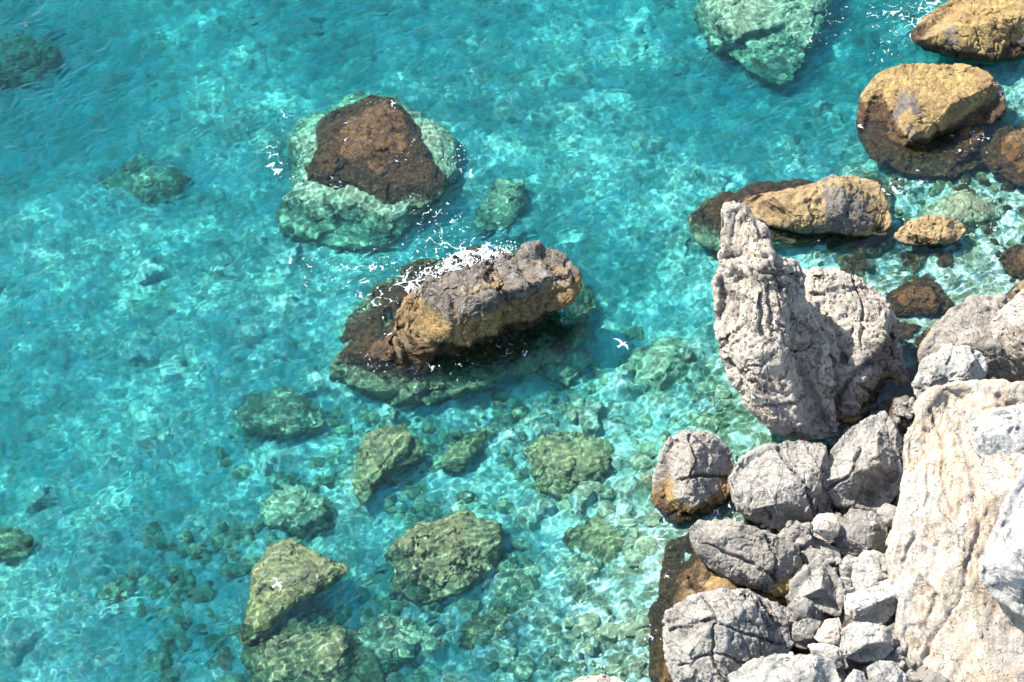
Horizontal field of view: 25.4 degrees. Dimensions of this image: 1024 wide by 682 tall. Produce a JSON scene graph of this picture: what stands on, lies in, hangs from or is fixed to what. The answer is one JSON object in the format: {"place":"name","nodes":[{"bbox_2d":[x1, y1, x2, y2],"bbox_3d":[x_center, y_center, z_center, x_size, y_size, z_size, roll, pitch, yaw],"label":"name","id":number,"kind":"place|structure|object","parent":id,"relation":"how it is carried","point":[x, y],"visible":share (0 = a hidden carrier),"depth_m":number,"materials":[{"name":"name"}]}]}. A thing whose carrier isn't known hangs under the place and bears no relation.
{"place":"outdoors","nodes":[
{"label":"outdoors","id":0,"kind":"place"},
{"bbox_2d":[271,577,281,591],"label":"seagull","id":1,"kind":"object","parent":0,"point":[277,583],"visible":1,"depth_m":121.87,"materials":[{"name":"white"}]},
{"bbox_2d":[0,0,1023,681],"bbox_3d":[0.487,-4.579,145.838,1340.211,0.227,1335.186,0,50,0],"label":"sea water","id":2,"kind":"structure","parent":0,"point":[212,424],"depth_m":144.31,"materials":[{"name":"teal liquid"}]},
{"bbox_2d":[411,240,516,282],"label":"sea spray","id":3,"kind":"object","parent":2,"relation":"on","point":[495,254],"visible":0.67,"depth_m":145.14,"materials":[{"name":"white liquid"}]},
{"bbox_2d":[262,0,1008,638],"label":"sea foam","id":4,"kind":"object","parent":2,"relation":"on","point":[506,248],"visible":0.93,"depth_m":146.59,"materials":[{"name":"white"}]},
{"bbox_2d":[613,338,627,348],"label":"seagull","id":5,"kind":"object","parent":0,"point":[622,343],"visible":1,"depth_m":130.04,"materials":[{"name":"white"}]},
{"bbox_2d":[746,283,1019,681],"bbox_3d":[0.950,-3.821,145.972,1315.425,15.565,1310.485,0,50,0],"label":"seabed","id":6,"kind":"structure","parent":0,"point":[931,675],"depth_m":130.04,"materials":[{"name":"beige stone"}]},
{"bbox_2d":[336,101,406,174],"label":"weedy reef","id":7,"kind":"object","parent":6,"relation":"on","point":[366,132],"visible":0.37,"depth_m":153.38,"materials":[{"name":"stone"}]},
{"bbox_2d":[369,240,582,365],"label":"surf battered rock","id":8,"kind":"object","parent":6,"relation":"on","point":[531,284],"visible":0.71,"depth_m":140.75,"materials":[{"name":"grey stone"}]},
{"bbox_2d":[572,674,623,681],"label":"boulder","id":9,"kind":"object","parent":6,"relation":"on","point":[599,678],"visible":1,"depth_m":124.57,"materials":[{"name":"beige stone"}]},
{"bbox_2d":[651,429,736,514],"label":"boulder","id":10,"kind":"object","parent":6,"relation":"on","point":[693,470],"visible":0.97,"depth_m":133.45,"materials":[{"name":"grey stone"}]},
{"bbox_2d":[659,558,782,681],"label":"intertidal ledge","id":11,"kind":"object","parent":6,"relation":"on","point":[695,578],"visible":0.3,"depth_m":129.73,"materials":[{"name":"brown stone"}]},
{"bbox_2d":[702,576,737,591],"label":"ochre stone","id":12,"kind":"object","parent":11,"relation":"on","point":[713,582],"visible":0.47,"depth_m":129.12,"materials":[{"name":"yellow stone"}]},
{"bbox_2d":[662,587,793,681],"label":"boulder","id":13,"kind":"object","parent":11,"relation":"on","point":[718,634],"visible":0.88,"depth_m":124.80,"materials":[{"name":"grey stone"}]},
{"bbox_2d":[689,519,802,596],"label":"boulder","id":14,"kind":"object","parent":11,"relation":"on","point":[749,556],"visible":0.99,"depth_m":128.80,"materials":[{"name":"grey stone"}]},
{"bbox_2d":[728,440,831,532],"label":"boulder","id":15,"kind":"object","parent":6,"relation":"on","point":[777,487],"visible":0.93,"depth_m":132.16,"materials":[{"name":"grey stone"}]},
{"bbox_2d":[727,651,839,681],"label":"boulder","id":16,"kind":"object","parent":6,"relation":"on","point":[785,667],"visible":1,"depth_m":122.69,"materials":[{"name":"stone"}]},
{"bbox_2d":[791,618,821,648],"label":"stone","id":17,"kind":"object","parent":6,"relation":"on","point":[804,631],"visible":0.96,"depth_m":126.09,"materials":[{"name":"grey stone"}]},
{"bbox_2d":[724,174,892,235],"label":"ridge rock","id":18,"kind":"object","parent":6,"relation":"on","point":[853,205],"visible":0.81,"depth_m":147.41,"materials":[{"name":"beige stone"}]},
{"bbox_2d":[711,201,909,440],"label":"pinnacle rock","id":19,"kind":"object","parent":6,"relation":"on","point":[812,353],"visible":0.94,"depth_m":135.13,"materials":[{"name":"stone"}]},
{"bbox_2d":[811,513,840,540],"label":"stone","id":20,"kind":"object","parent":6,"relation":"on","point":[826,526],"visible":1,"depth_m":129.91,"materials":[{"name":"white stone"}]},
{"bbox_2d":[814,618,842,645],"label":"stone","id":21,"kind":"object","parent":6,"relation":"on","point":[828,631],"visible":1,"depth_m":125.01,"materials":[{"name":"white stone"}]},
{"bbox_2d":[760,397,927,681],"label":"shingle","id":22,"kind":"object","parent":6,"relation":"on","point":[911,676],"visible":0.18,"depth_m":129.87,"materials":[{"name":"grey stone"}]},
{"bbox_2d":[787,595,817,620],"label":"stone","id":23,"kind":"object","parent":22,"relation":"on","point":[800,607],"visible":1,"depth_m":126.90,"materials":[{"name":"grey stone"}]},
{"bbox_2d":[788,554,843,616],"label":"boulder","id":24,"kind":"object","parent":22,"relation":"on","point":[817,581],"visible":0.92,"depth_m":128.00,"materials":[{"name":"grey stone"}]},
{"bbox_2d":[800,539,841,564],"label":"boulder","id":25,"kind":"object","parent":22,"relation":"on","point":[808,555],"visible":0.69,"depth_m":130.13,"materials":[{"name":"grey stone"}]},
{"bbox_2d":[808,643,848,669],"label":"stone","id":26,"kind":"object","parent":22,"relation":"on","point":[834,653],"visible":0.73,"depth_m":124.65,"materials":[{"name":"stone"}]},
{"bbox_2d":[833,508,887,555],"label":"boulder","id":27,"kind":"object","parent":22,"relation":"on","point":[860,531],"visible":0.85,"depth_m":130.39,"materials":[{"name":"grey stone"}]},
{"bbox_2d":[851,550,886,587],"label":"boulder","id":28,"kind":"object","parent":22,"relation":"on","point":[867,566],"visible":0.73,"depth_m":128.12,"materials":[{"name":"stone"}]},
{"bbox_2d":[843,579,897,624],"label":"boulder","id":29,"kind":"object","parent":22,"relation":"on","point":[875,603],"visible":0.89,"depth_m":126.72,"materials":[{"name":"stone"}]},
{"bbox_2d":[839,575,851,588],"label":"stone","id":30,"kind":"object","parent":6,"relation":"on","point":[846,583],"visible":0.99,"depth_m":128.30,"materials":[{"name":"grey stone"}]},
{"bbox_2d":[839,555,856,578],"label":"stone","id":31,"kind":"object","parent":6,"relation":"on","point":[846,565],"visible":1,"depth_m":128.56,"materials":[{"name":"grey stone"}]},
{"bbox_2d":[845,669,866,681],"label":"stone","id":32,"kind":"object","parent":6,"relation":"on","point":[854,675],"visible":1,"depth_m":123.04,"materials":[{"name":"stone"}]},
{"bbox_2d":[822,411,902,512],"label":"boulder","id":33,"kind":"object","parent":6,"relation":"on","point":[866,472],"visible":0.97,"depth_m":132.53,"materials":[{"name":"grey stone"}]},
{"bbox_2d":[840,621,893,662],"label":"boulder","id":34,"kind":"object","parent":6,"relation":"on","point":[860,642],"visible":1,"depth_m":124.66,"materials":[{"name":"stone"}]},
{"bbox_2d":[866,660,906,681],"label":"stone","id":35,"kind":"object","parent":6,"relation":"on","point":[884,671],"visible":1,"depth_m":123.09,"materials":[{"name":"stone"}]},
{"bbox_2d":[876,503,896,526],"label":"stone","id":36,"kind":"object","parent":6,"relation":"on","point":[885,512],"visible":0.62,"depth_m":130.76,"materials":[{"name":"grey stone"}]},
{"bbox_2d":[892,286,938,308],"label":"rock","id":37,"kind":"object","parent":6,"relation":"on","point":[924,297],"visible":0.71,"depth_m":143.99,"materials":[{"name":"brown stone"}]},
{"bbox_2d":[894,214,965,244],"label":"rock","id":38,"kind":"object","parent":6,"relation":"on","point":[935,229],"visible":1,"depth_m":147.28,"materials":[{"name":"beige stone"}]},
{"bbox_2d":[857,63,1006,145],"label":"shore rock","id":39,"kind":"object","parent":6,"relation":"on","point":[912,104],"visible":0.88,"depth_m":154.05,"materials":[{"name":"beige stone"}]},
{"bbox_2d":[887,126,982,152],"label":"weedy shelf","id":40,"kind":"object","parent":6,"relation":"on","point":[965,132],"visible":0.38,"depth_m":153.59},
{"bbox_2d":[911,343,987,397],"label":"boulder","id":41,"kind":"object","parent":6,"relation":"on","point":[947,363],"visible":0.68,"depth_m":136.39,"materials":[{"name":"stone"}]},
{"bbox_2d":[910,0,1023,61],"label":"shore rock","id":42,"kind":"object","parent":6,"relation":"on","point":[987,30],"visible":0.79,"depth_m":158.29,"materials":[{"name":"beige stone"}]},
{"bbox_2d":[917,294,1023,381],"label":"boulder","id":43,"kind":"object","parent":6,"relation":"on","point":[968,320],"visible":0.46,"depth_m":139.10,"materials":[{"name":"grey stone"}]},
{"bbox_2d":[990,289,1023,368],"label":"boulder","id":44,"kind":"object","parent":43,"relation":"on","point":[1007,325],"visible":1,"depth_m":137.68,"materials":[{"name":"stone"}]},
{"bbox_2d":[1001,128,1023,172],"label":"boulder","id":45,"kind":"object","parent":6,"relation":"on","point":[1012,145],"visible":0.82,"depth_m":152.42,"materials":[{"name":"brown stone"}]},
{"bbox_2d":[1012,249,1023,267],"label":"weedy shelf","id":46,"kind":"object","parent":6,"relation":"on","point":[1019,259],"visible":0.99,"depth_m":146.32,"materials":[{"name":"brown stone"}]},
{"bbox_2d":[1015,279,1023,291],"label":"cobbles","id":47,"kind":"object","parent":6,"relation":"on","point":[1021,285],"visible":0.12,"depth_m":143.72,"materials":[{"name":"beige stone"}]},
{"bbox_2d":[885,379,1023,681],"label":"cliff face","id":48,"kind":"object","parent":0,"point":[954,553],"visible":0.98,"depth_m":124.29}
]}

